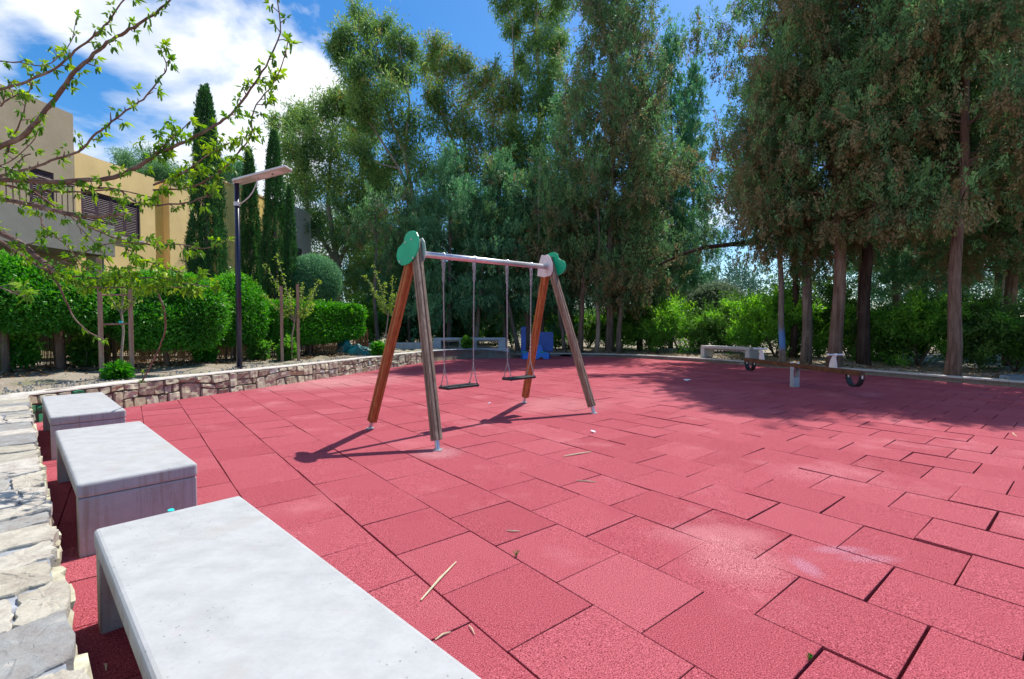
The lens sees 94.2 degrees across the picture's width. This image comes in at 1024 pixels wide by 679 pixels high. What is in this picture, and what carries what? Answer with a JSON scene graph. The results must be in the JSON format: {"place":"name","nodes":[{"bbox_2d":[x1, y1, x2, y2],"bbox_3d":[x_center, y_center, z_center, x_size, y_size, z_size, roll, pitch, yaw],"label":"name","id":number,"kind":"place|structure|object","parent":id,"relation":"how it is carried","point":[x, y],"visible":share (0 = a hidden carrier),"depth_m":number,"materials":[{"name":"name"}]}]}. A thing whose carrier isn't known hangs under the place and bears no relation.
{"place":"outdoors","nodes":[
{"label":"outdoors","id":0,"kind":"place"},
{"bbox_2d":[0,393,92,678],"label":"stone wall","id":1,"kind":"structure","parent":0,"point":[37,603],"depth_m":1.70,"materials":[{"name":"beige stone"}]},
{"bbox_2d":[184,180,310,345],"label":"house","id":2,"kind":"structure","parent":0,"point":[303,243],"depth_m":21.52,"materials":[{"name":"yellow paint"}]},
{"bbox_2d":[0,333,1023,531],"bbox_3d":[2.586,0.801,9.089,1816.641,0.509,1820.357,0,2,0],"label":"ground","id":3,"kind":"structure","parent":0,"point":[30,379],"depth_m":12.35,"materials":[{"name":"soil"}]},
{"bbox_2d":[0,334,47,370],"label":"young plant","id":4,"kind":"object","parent":3,"relation":"on","point":[24,352],"visible":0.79,"depth_m":9.26,"materials":[{"name":"green plant"}]},
{"bbox_2d":[0,248,78,373],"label":"hedge shrub","id":5,"kind":"object","parent":3,"relation":"on","point":[11,267],"visible":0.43,"depth_m":8.67,"materials":[{"name":"green plant"}]},
{"bbox_2d":[0,264,120,370],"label":"hedge shrub","id":6,"kind":"object","parent":3,"relation":"on","point":[65,321],"visible":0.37,"depth_m":9.13,"materials":[{"name":"green plant"}]},
{"bbox_2d":[0,84,155,357],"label":"house","id":7,"kind":"structure","parent":3,"relation":"on","point":[58,128],"depth_m":13.26,"materials":[{"name":"beige paint"}]},
{"bbox_2d":[29,167,53,212],"bbox_3d":[-12.838,-3.983,12.949,0.079,1.250,0.605,0,2,8],"label":"window","id":8,"kind":"structure","parent":7,"relation":"in","point":[35,171],"depth_m":12.94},
{"bbox_2d":[81,188,139,239],"bbox_3d":[-12.565,-3.875,14.903,0.079,1.180,1.898,0,2,8],"label":"window","id":9,"kind":"structure","parent":7,"relation":"in","point":[106,204],"depth_m":14.93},
{"bbox_2d":[65,331,108,370],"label":"young plant","id":10,"kind":"object","parent":3,"relation":"on","point":[82,350],"visible":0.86,"depth_m":9.99,"materials":[{"name":"green plant"}]},
{"bbox_2d":[96,257,103,377],"bbox_3d":[-6.930,-0.323,8.016,0.066,2.099,0.056,-1,2,-37],"label":"stake","id":11,"kind":"object","parent":3,"relation":"on","point":[100,323],"visible":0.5,"depth_m":8.00,"materials":[{"name":"brown wood"}]},
{"bbox_2d":[64,265,153,363],"bbox_3d":[-9.443,-0.542,10.970,2.569,2.356,1.898,0,2,0],"label":"hedge shrub","id":12,"kind":"object","parent":3,"relation":"on","point":[114,352],"visible":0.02,"depth_m":10.88,"materials":[{"name":"green plant"}]},
{"bbox_2d":[94,359,135,379],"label":"young plant","id":13,"kind":"object","parent":3,"relation":"on","point":[119,369],"visible":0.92,"depth_m":7.88,"materials":[{"name":"green plant"}]},
{"bbox_2d":[105,267,142,360],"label":"sapling","id":14,"kind":"object","parent":3,"relation":"on","point":[121,305],"visible":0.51,"depth_m":8.30,"materials":[{"name":"green plant"}]},
{"bbox_2d":[127,265,133,367],"bbox_3d":[-6.676,-0.288,8.339,0.066,2.010,0.056,-1,2,-37],"label":"stake","id":15,"kind":"object","parent":3,"relation":"on","point":[131,333],"visible":0.64,"depth_m":8.32,"materials":[{"name":"brown wood"}]},
{"bbox_2d":[104,141,190,181],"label":"eucalyptus tree","id":16,"kind":"object","parent":3,"relation":"on","point":[161,171],"visible":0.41,"depth_m":33.55,"materials":[{"name":"green plant"}]},
{"bbox_2d":[0,0,302,382],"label":"mulberry tree","id":17,"kind":"object","parent":3,"relation":"on","point":[87,283],"visible":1,"depth_m":2.78,"materials":[{"name":"green plant"}]},
{"bbox_2d":[95,262,235,365],"bbox_3d":[-7.638,-0.520,10.518,2.437,2.346,2.229,1,2,32],"label":"hedge shrub","id":18,"kind":"object","parent":3,"relation":"on","point":[205,326],"visible":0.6,"depth_m":10.03,"materials":[{"name":"green plant"}]},
{"bbox_2d":[11,332,336,369],"bbox_3d":[-8.455,0.102,12.491,0.690,0.971,9.094,2,2,43],"label":"reed fence","id":19,"kind":"object","parent":3,"relation":"on","point":[185,356],"visible":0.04,"depth_m":11.79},
{"bbox_2d":[154,181,205,290],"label":"house","id":20,"kind":"structure","parent":3,"relation":"on","point":[170,225],"depth_m":17.09,"materials":[{"name":"yellow paint"}]},
{"bbox_2d":[186,343,220,362],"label":"young plant","id":21,"kind":"object","parent":3,"relation":"on","point":[207,355],"visible":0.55,"depth_m":11.38,"materials":[{"name":"green plant"}]},
{"bbox_2d":[180,82,230,347],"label":"italian cypress","id":22,"kind":"object","parent":3,"relation":"on","point":[204,112],"visible":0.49,"depth_m":14.14,"materials":[{"name":"green plant"}]},
{"bbox_2d":[2,351,409,394],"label":"pebbles","id":23,"kind":"object","parent":3,"relation":"on","point":[25,387],"visible":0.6,"depth_m":7.86,"materials":[{"name":"beige stone"}]},
{"bbox_2d":[5,352,420,422],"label":"stone wall","id":24,"kind":"structure","parent":3,"relation":"on","point":[190,389],"depth_m":8.84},
{"bbox_2d":[209,153,257,186],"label":"eucalyptus tree","id":25,"kind":"object","parent":3,"relation":"on","point":[237,166],"visible":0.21,"depth_m":31.52,"materials":[{"name":"green plant"}]},
{"bbox_2d":[196,267,273,360],"bbox_3d":[-7.120,-0.621,12.063,1.814,2.450,1.832,0,2,0],"label":"hedge shrub","id":26,"kind":"object","parent":3,"relation":"on","point":[255,315],"visible":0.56,"depth_m":11.84,"materials":[{"name":"green plant"}]},
{"bbox_2d":[239,145,262,290],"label":"italian cypress","id":27,"kind":"object","parent":3,"relation":"on","point":[250,235],"visible":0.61,"depth_m":16.71,"materials":[{"name":"green plant"}]},
{"bbox_2d":[242,336,273,360],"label":"young plant","id":28,"kind":"object","parent":3,"relation":"on","point":[260,349],"visible":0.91,"depth_m":12.08,"materials":[{"name":"green plant"}]},
{"bbox_2d":[232,165,292,368],"bbox_3d":[-5.254,-1.466,10.028,1.226,4.257,0.330,0,2,4],"label":"street lamp","id":29,"kind":"object","parent":3,"relation":"on","point":[256,177],"visible":0.96,"depth_m":10.01,"materials":[{"name":"metal"}]},
{"bbox_2d":[258,128,286,349],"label":"italian cypress","id":30,"kind":"object","parent":3,"relation":"on","point":[272,189],"visible":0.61,"depth_m":16.15,"materials":[{"name":"green plant"}]},
{"bbox_2d":[279,286,283,361],"bbox_3d":[-5.689,-0.349,11.754,0.066,1.934,0.056,-1,2,-37],"label":"stake","id":31,"kind":"object","parent":3,"relation":"on","point":[281,326],"visible":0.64,"depth_m":11.73,"materials":[{"name":"brown wood"}]},
{"bbox_2d":[272,333,296,360],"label":"young plant","id":32,"kind":"object","parent":3,"relation":"on","point":[287,350],"visible":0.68,"depth_m":12.09,"materials":[{"name":"green plant"}]},
{"bbox_2d":[281,183,299,300],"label":"italian cypress","id":33,"kind":"object","parent":3,"relation":"on","point":[290,242],"visible":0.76,"depth_m":16.01,"materials":[{"name":"green plant"}]},
{"bbox_2d":[261,253,321,360],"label":"sapling","id":34,"kind":"object","parent":3,"relation":"on","point":[291,304],"visible":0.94,"depth_m":12.09,"materials":[{"name":"green plant"}]},
{"bbox_2d":[296,284,299,360],"bbox_3d":[-5.436,-0.399,12.094,0.066,2.014,0.056,-1,2,-37],"label":"stake","id":35,"kind":"object","parent":3,"relation":"on","point":[297,324],"visible":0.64,"depth_m":12.07,"materials":[{"name":"brown wood"}]},
{"bbox_2d":[288,252,342,348],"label":"ball shrub","id":36,"kind":"object","parent":3,"relation":"on","point":[328,275],"visible":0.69,"depth_m":16.41,"materials":[{"name":"green plant"}]},
{"bbox_2d":[265,297,367,355],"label":"box hedge","id":37,"kind":"object","parent":3,"relation":"on","point":[324,322],"visible":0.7,"depth_m":13.82,"materials":[{"name":"green plant"}]},
{"bbox_2d":[260,74,405,302],"bbox_3d":[-9.088,-7.030,26.015,8.656,13.849,6.558,0,2,0],"label":"eucalyptus tree","id":38,"kind":"object","parent":3,"relation":"on","point":[302,180],"visible":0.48,"depth_m":25.05,"materials":[{"name":"green plant"}]},
{"bbox_2d":[334,339,370,355],"bbox_3d":[-4.797,0.222,14.511,1.228,0.552,0.717,0,2,0],"label":"tarpaulin","id":39,"kind":"object","parent":3,"relation":"on","point":[352,350],"visible":0.84,"depth_m":14.38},
{"bbox_2d":[345,291,392,345],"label":"wild bush","id":40,"kind":"object","parent":3,"relation":"on","point":[369,325],"visible":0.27,"depth_m":21.94,"materials":[{"name":"green plant"}]},
{"bbox_2d":[333,180,423,340],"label":"shade tree","id":41,"kind":"object","parent":3,"relation":"on","point":[378,207],"visible":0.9,"depth_m":20.19,"materials":[{"name":"green plant"}]},
{"bbox_2d":[364,265,396,338],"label":"sapling","id":42,"kind":"object","parent":3,"relation":"on","point":[383,305],"visible":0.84,"depth_m":14.99,"materials":[{"name":"green plant"}]},
{"bbox_2d":[317,0,445,294],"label":"eucalyptus tree","id":43,"kind":"object","parent":3,"relation":"on","point":[364,113],"visible":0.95,"depth_m":23.45,"materials":[{"name":"green plant"}]},
{"bbox_2d":[360,283,416,341],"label":"wild bush","id":44,"kind":"object","parent":3,"relation":"on","point":[401,336],"visible":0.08,"depth_m":23.23,"materials":[{"name":"green plant"}]},
{"bbox_2d":[369,170,428,341],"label":"shade tree","id":45,"kind":"object","parent":3,"relation":"on","point":[405,194],"visible":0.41,"depth_m":22.25,"materials":[{"name":"green plant"}]},
{"bbox_2d":[356,202,452,341],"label":"cypress tree","id":46,"kind":"object","parent":3,"relation":"on","point":[396,272],"visible":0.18,"depth_m":22.97,"materials":[{"name":"green plant"}]},
{"bbox_2d":[390,136,513,345],"bbox_3d":[-2.679,-4.167,21.456,5.962,9.734,5.844,1,2,27],"label":"cypress tree","id":47,"kind":"object","parent":3,"relation":"on","point":[454,182],"visible":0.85,"depth_m":20.65,"materials":[{"name":"green plant"}]},
{"bbox_2d":[403,22,541,335],"bbox_3d":[-2.168,-8.312,26.892,7.835,17.565,6.456,0,2,0],"label":"eucalyptus tree","id":48,"kind":"object","parent":3,"relation":"on","point":[437,68],"visible":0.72,"depth_m":25.89,"materials":[{"name":"green plant"}]},
{"bbox_2d":[438,194,513,340],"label":"cypress tree","id":49,"kind":"object","parent":3,"relation":"on","point":[481,317],"visible":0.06,"depth_m":24.29,"materials":[{"name":"green plant"}]},
{"bbox_2d":[455,146,513,345],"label":"shade tree","id":50,"kind":"object","parent":3,"relation":"on","point":[485,184],"visible":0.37,"depth_m":21.74,"materials":[{"name":"green plant"}]},
{"bbox_2d":[468,185,526,350],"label":"shade tree","id":51,"kind":"object","parent":3,"relation":"on","point":[512,324],"visible":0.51,"depth_m":21.14,"materials":[{"name":"green plant"}]},
{"bbox_2d":[446,143,566,347],"bbox_3d":[-0.206,-4.190,22.230,5.844,9.734,5.962,0,2,0],"label":"cypress tree","id":52,"kind":"object","parent":3,"relation":"on","point":[494,300],"visible":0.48,"depth_m":21.34,"materials":[{"name":"green plant"}]},
{"bbox_2d":[485,310,532,347],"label":"wild bush","id":53,"kind":"object","parent":3,"relation":"on","point":[509,338],"visible":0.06,"depth_m":24.87,"materials":[{"name":"green plant"}]},
{"bbox_2d":[0,349,1023,378],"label":"leaf litter","id":54,"kind":"object","parent":3,"relation":"on","point":[139,364],"visible":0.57,"depth_m":11.41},
{"bbox_2d":[499,168,544,349],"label":"shade tree","id":55,"kind":"object","parent":3,"relation":"on","point":[526,223],"visible":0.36,"depth_m":21.27,"materials":[{"name":"green plant"}]},
{"bbox_2d":[35,357,1023,678],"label":"playground surface","id":56,"kind":"object","parent":3,"relation":"on","point":[725,521],"visible":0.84,"depth_m":3.27,"materials":[{"name":"red rubber"}]},
{"bbox_2d":[41,392,125,459],"bbox_3d":[-4.840,0.919,5.342,1.900,0.429,0.565,2,2,44],"label":"concrete bench","id":57,"kind":"object","parent":56,"relation":"on","point":[69,411],"visible":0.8,"depth_m":4.84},
{"bbox_2d":[55,421,196,557],"bbox_3d":[-2.863,0.974,3.454,1.930,0.429,0.565,2,2,44],"label":"concrete bench","id":58,"kind":"object","parent":56,"relation":"on","point":[118,473],"visible":0.88,"depth_m":2.90,"materials":[{"name":"concrete"}]},
{"bbox_2d":[94,496,480,678],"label":"concrete bench","id":59,"kind":"object","parent":56,"relation":"on","point":[237,587],"visible":0.94,"depth_m":1.46,"materials":[{"name":"white concrete"}]},
{"bbox_2d":[416,348,508,360],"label":"stone wall","id":60,"kind":"structure","parent":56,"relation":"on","point":[498,350],"depth_m":18.33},
{"bbox_2d":[366,231,597,450],"bbox_3d":[-0.277,-0.090,6.332,1.547,2.406,2.954,2,2,44],"label":"playground swing","id":61,"kind":"object","parent":56,"relation":"on","point":[412,253],"visible":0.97,"depth_m":5.67,"materials":[{"name":"wood"}]},
{"bbox_2d":[439,252,478,389],"bbox_3d":[-0.659,-0.231,5.950,0.190,1.676,0.560,2,2,44],"label":"hanging swing","id":62,"kind":"object","parent":61,"relation":"hanging from","point":[457,386],"visible":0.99,"depth_m":5.84,"materials":[{"name":"metal"}]},
{"bbox_2d":[502,259,535,380],"bbox_3d":[0.103,-0.276,6.734,0.190,1.679,0.564,2,2,44],"label":"hanging swing","id":63,"kind":"object","parent":61,"relation":"hanging from","point":[521,377],"visible":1,"depth_m":6.65,"materials":[{"name":"metal"}]},
{"bbox_2d":[521,327,552,358],"bbox_3d":[0.955,0.128,18.066,1.230,1.208,0.400,0,2,0],"label":"toddler rocker","id":64,"kind":"object","parent":56,"relation":"on","point":[545,341],"visible":0.77,"depth_m":17.98,"materials":[{"name":"blue plastic"}]},
{"bbox_2d":[744,347,864,386],"bbox_3d":[5.860,0.607,9.862,0.330,0.784,3.250,0,2,-8],"label":"seesaw","id":65,"kind":"object","parent":56,"relation":"on","point":[831,368],"visible":0.94,"depth_m":9.57,"materials":[{"name":"white paint"}]},
{"bbox_2d":[486,0,577,333],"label":"eucalyptus tree","id":66,"kind":"object","parent":3,"relation":"on","point":[539,44],"visible":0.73,"depth_m":27.08,"materials":[{"name":"green plant"}]},
{"bbox_2d":[501,142,563,344],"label":"shade tree","id":67,"kind":"object","parent":3,"relation":"on","point":[542,199],"visible":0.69,"depth_m":20.44,"materials":[{"name":"green plant"}]},
{"bbox_2d":[511,178,567,351],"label":"shade tree","id":68,"kind":"object","parent":3,"relation":"on","point":[557,235],"visible":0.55,"depth_m":20.52,"materials":[{"name":"green plant"}]},
{"bbox_2d":[488,156,603,339],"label":"cypress tree","id":69,"kind":"object","parent":3,"relation":"on","point":[553,327],"visible":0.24,"depth_m":21.65,"materials":[{"name":"green plant"}]},
{"bbox_2d":[530,310,587,348],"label":"wild bush","id":70,"kind":"object","parent":3,"relation":"on","point":[557,342],"visible":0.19,"depth_m":24.06,"materials":[{"name":"green plant"}]},
{"bbox_2d":[537,75,608,348],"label":"cypress tree","id":71,"kind":"object","parent":3,"relation":"on","point":[551,127],"visible":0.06,"depth_m":23.36,"materials":[{"name":"green plant"}]},
{"bbox_2d":[548,163,606,352],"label":"shade tree","id":72,"kind":"object","parent":3,"relation":"on","point":[581,321],"visible":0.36,"depth_m":20.88,"materials":[{"name":"green plant"}]},
{"bbox_2d":[575,307,605,347],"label":"wild bush","id":73,"kind":"object","parent":3,"relation":"on","point":[589,334],"visible":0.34,"depth_m":24.68,"materials":[{"name":"green plant"}]},
{"bbox_2d":[574,148,639,351],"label":"shade tree","id":74,"kind":"object","parent":3,"relation":"on","point":[607,217],"visible":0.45,"depth_m":20.43,"materials":[{"name":"green plant"}]},
{"bbox_2d":[532,0,704,351],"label":"cypress tree","id":75,"kind":"object","parent":3,"relation":"on","point":[646,170],"visible":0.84,"depth_m":19.82,"materials":[{"name":"green plant"}]},
{"bbox_2d":[609,184,660,353],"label":"shade tree","id":76,"kind":"object","parent":3,"relation":"on","point":[619,322],"visible":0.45,"depth_m":20.32,"materials":[{"name":"green plant"}]},
{"bbox_2d":[600,306,678,351],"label":"wild bush","id":77,"kind":"object","parent":3,"relation":"on","point":[629,333],"visible":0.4,"depth_m":21.68,"materials":[{"name":"green plant"}]},
{"bbox_2d":[601,90,705,349],"bbox_3d":[6.467,-6.101,23.557,5.419,13.404,4.418,1,2,41],"label":"cypress tree","id":78,"kind":"object","parent":3,"relation":"on","point":[684,268],"visible":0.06,"depth_m":22.56,"materials":[{"name":"green plant"}]},
{"bbox_2d":[627,295,682,350],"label":"wild bush","id":79,"kind":"object","parent":3,"relation":"on","point":[643,316],"visible":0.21,"depth_m":21.37,"materials":[{"name":"green plant"}]},
{"bbox_2d":[296,164,1023,336],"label":"wood","id":80,"kind":"object","parent":3,"relation":"on","point":[741,275],"visible":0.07,"depth_m":45.94,"materials":[{"name":"green plant"}]},
{"bbox_2d":[642,11,708,348],"bbox_3d":[8.024,-7.980,24.287,3.681,17.184,4.516,0,2,0],"label":"cypress tree","id":81,"kind":"object","parent":3,"relation":"on","point":[678,97],"visible":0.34,"depth_m":23.82,"materials":[{"name":"green plant"}]},
{"bbox_2d":[633,291,740,353],"bbox_3d":[7.369,-0.584,20.751,4.337,3.084,4.630,0,2,0],"label":"wild bush","id":82,"kind":"object","parent":3,"relation":"on","point":[666,323],"visible":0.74,"depth_m":19.91,"materials":[{"name":"green plant"}]},
{"bbox_2d":[666,50,731,345],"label":"cypress tree","id":83,"kind":"object","parent":3,"relation":"on","point":[698,80],"visible":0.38,"depth_m":24.74,"materials":[{"name":"green plant"}]},
{"bbox_2d":[679,295,754,352],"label":"wild bush","id":84,"kind":"object","parent":3,"relation":"on","point":[700,329],"visible":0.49,"depth_m":19.47,"materials":[{"name":"green plant"}]},
{"bbox_2d":[681,273,754,351],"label":"olive shrub","id":85,"kind":"object","parent":3,"relation":"on","point":[710,290],"visible":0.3,"depth_m":21.52,"materials":[{"name":"green plant"}]},
{"bbox_2d":[701,345,758,358],"bbox_3d":[7.409,0.466,16.297,0.500,0.459,1.924,-1,2,-28],"label":"concrete bench","id":86,"kind":"object","parent":3,"relation":"on","point":[708,351],"visible":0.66,"depth_m":16.16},
{"bbox_2d":[648,0,877,357],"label":"cypress tree","id":87,"kind":"object","parent":3,"relation":"on","point":[696,31],"visible":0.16,"depth_m":16.94,"materials":[{"name":"green plant"}]},
{"bbox_2d":[510,353,1023,387],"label":"kerb","id":88,"kind":"structure","parent":3,"relation":"on","point":[920,374],"depth_m":12.05,"materials":[{"name":"concrete"}]},
{"bbox_2d":[718,284,831,357],"bbox_3d":[9.800,-0.645,17.915,3.930,3.029,3.906,0,2,0],"label":"wild bush","id":89,"kind":"object","parent":3,"relation":"on","point":[759,326],"visible":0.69,"depth_m":17.43,"materials":[{"name":"green plant"}]},
{"bbox_2d":[727,56,833,361],"bbox_3d":[8.273,-3.960,14.537,2.956,9.720,3.726,1,2,27],"label":"cypress tree","id":90,"kind":"object","parent":3,"relation":"on","point":[795,241],"visible":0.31,"depth_m":13.94,"materials":[{"name":"green plant"}]},
{"bbox_2d":[701,0,899,364],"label":"cypress tree","id":91,"kind":"object","parent":3,"relation":"on","point":[807,318],"visible":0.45,"depth_m":13.00,"materials":[{"name":"green plant"}]},
{"bbox_2d":[769,270,857,357],"bbox_3d":[11.242,-0.924,17.763,3.509,3.364,3.316,-1,2,-33],"label":"wild bush","id":92,"kind":"object","parent":3,"relation":"on","point":[827,287],"visible":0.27,"depth_m":17.16,"materials":[{"name":"green plant"}]},
{"bbox_2d":[799,301,890,359],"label":"wild bush","id":93,"kind":"object","parent":3,"relation":"on","point":[823,339],"visible":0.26,"depth_m":16.18,"materials":[{"name":"green plant"}]},
{"bbox_2d":[705,0,985,366],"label":"cypress tree","id":94,"kind":"object","parent":3,"relation":"on","point":[854,143],"visible":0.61,"depth_m":12.15,"materials":[{"name":"green plant"}]},
{"bbox_2d":[843,295,936,364],"bbox_3d":[12.033,-0.319,15.549,2.832,2.270,3.718,1,2,33],"label":"wild bush","id":95,"kind":"object","parent":3,"relation":"on","point":[854,328],"visible":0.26,"depth_m":15.00,"materials":[{"name":"green plant"}]},
{"bbox_2d":[778,0,1004,365],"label":"cypress tree","id":96,"kind":"object","parent":3,"relation":"on","point":[863,351],"visible":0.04,"depth_m":13.74,"materials":[{"name":"green plant"}]},
{"bbox_2d":[846,29,988,353],"bbox_3d":[13.879,-6.255,17.239,4.234,14.091,5.193,-1,2,-34],"label":"cypress tree","id":97,"kind":"object","parent":3,"relation":"on","point":[897,275],"visible":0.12,"depth_m":17.09,"materials":[{"name":"green plant"}]},
{"bbox_2d":[824,0,1023,375],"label":"cypress tree","id":98,"kind":"object","parent":3,"relation":"on","point":[1003,20],"visible":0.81,"depth_m":10.65,"materials":[{"name":"green plant"}]},
{"bbox_2d":[872,204,981,350],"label":"cypress tree","id":99,"kind":"object","parent":3,"relation":"on","point":[913,254],"visible":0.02,"depth_m":20.82,"materials":[{"name":"green plant"}]},
{"bbox_2d":[856,285,1004,366],"bbox_3d":[12.005,-0.334,13.883,3.341,2.575,3.320,0,2,8],"label":"wild bush","id":100,"kind":"object","parent":3,"relation":"on","point":[931,332],"visible":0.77,"depth_m":13.56,"materials":[{"name":"green plant"}]},
{"bbox_2d":[875,28,1023,365],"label":"cypress tree","id":101,"kind":"object","parent":3,"relation":"on","point":[940,259],"visible":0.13,"depth_m":14.04,"materials":[{"name":"green plant"}]},
{"bbox_2d":[922,284,1023,369],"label":"wild bush","id":102,"kind":"object","parent":3,"relation":"on","point":[994,299],"visible":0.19,"depth_m":12.95,"materials":[{"name":"green plant"}]},
{"bbox_2d":[928,6,1023,298],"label":"cypress tree","id":103,"kind":"object","parent":3,"relation":"on","point":[1000,282],"depth_m":19.31,"materials":[{"name":"green plant"}]},
{"bbox_2d":[931,292,1023,371],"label":"wild bush","id":104,"kind":"object","parent":3,"relation":"on","point":[1001,331],"visible":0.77,"depth_m":12.11,"materials":[{"name":"green plant"}]},
{"bbox_2d":[950,61,1023,276],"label":"cypress tree","id":105,"kind":"object","parent":3,"relation":"on","point":[1005,251],"visible":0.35,"depth_m":12.71,"materials":[{"name":"green plant"}]},
{"bbox_2d":[975,307,1023,368],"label":"wild bush","id":106,"kind":"object","parent":3,"relation":"on","point":[1016,348],"visible":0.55,"depth_m":11.77,"materials":[{"name":"green plant"}]},
{"bbox_2d":[0,0,1023,318],"label":"sky","id":107,"kind":"structure","parent":0,"point":[219,43],"materials":[{"name":"blue"}]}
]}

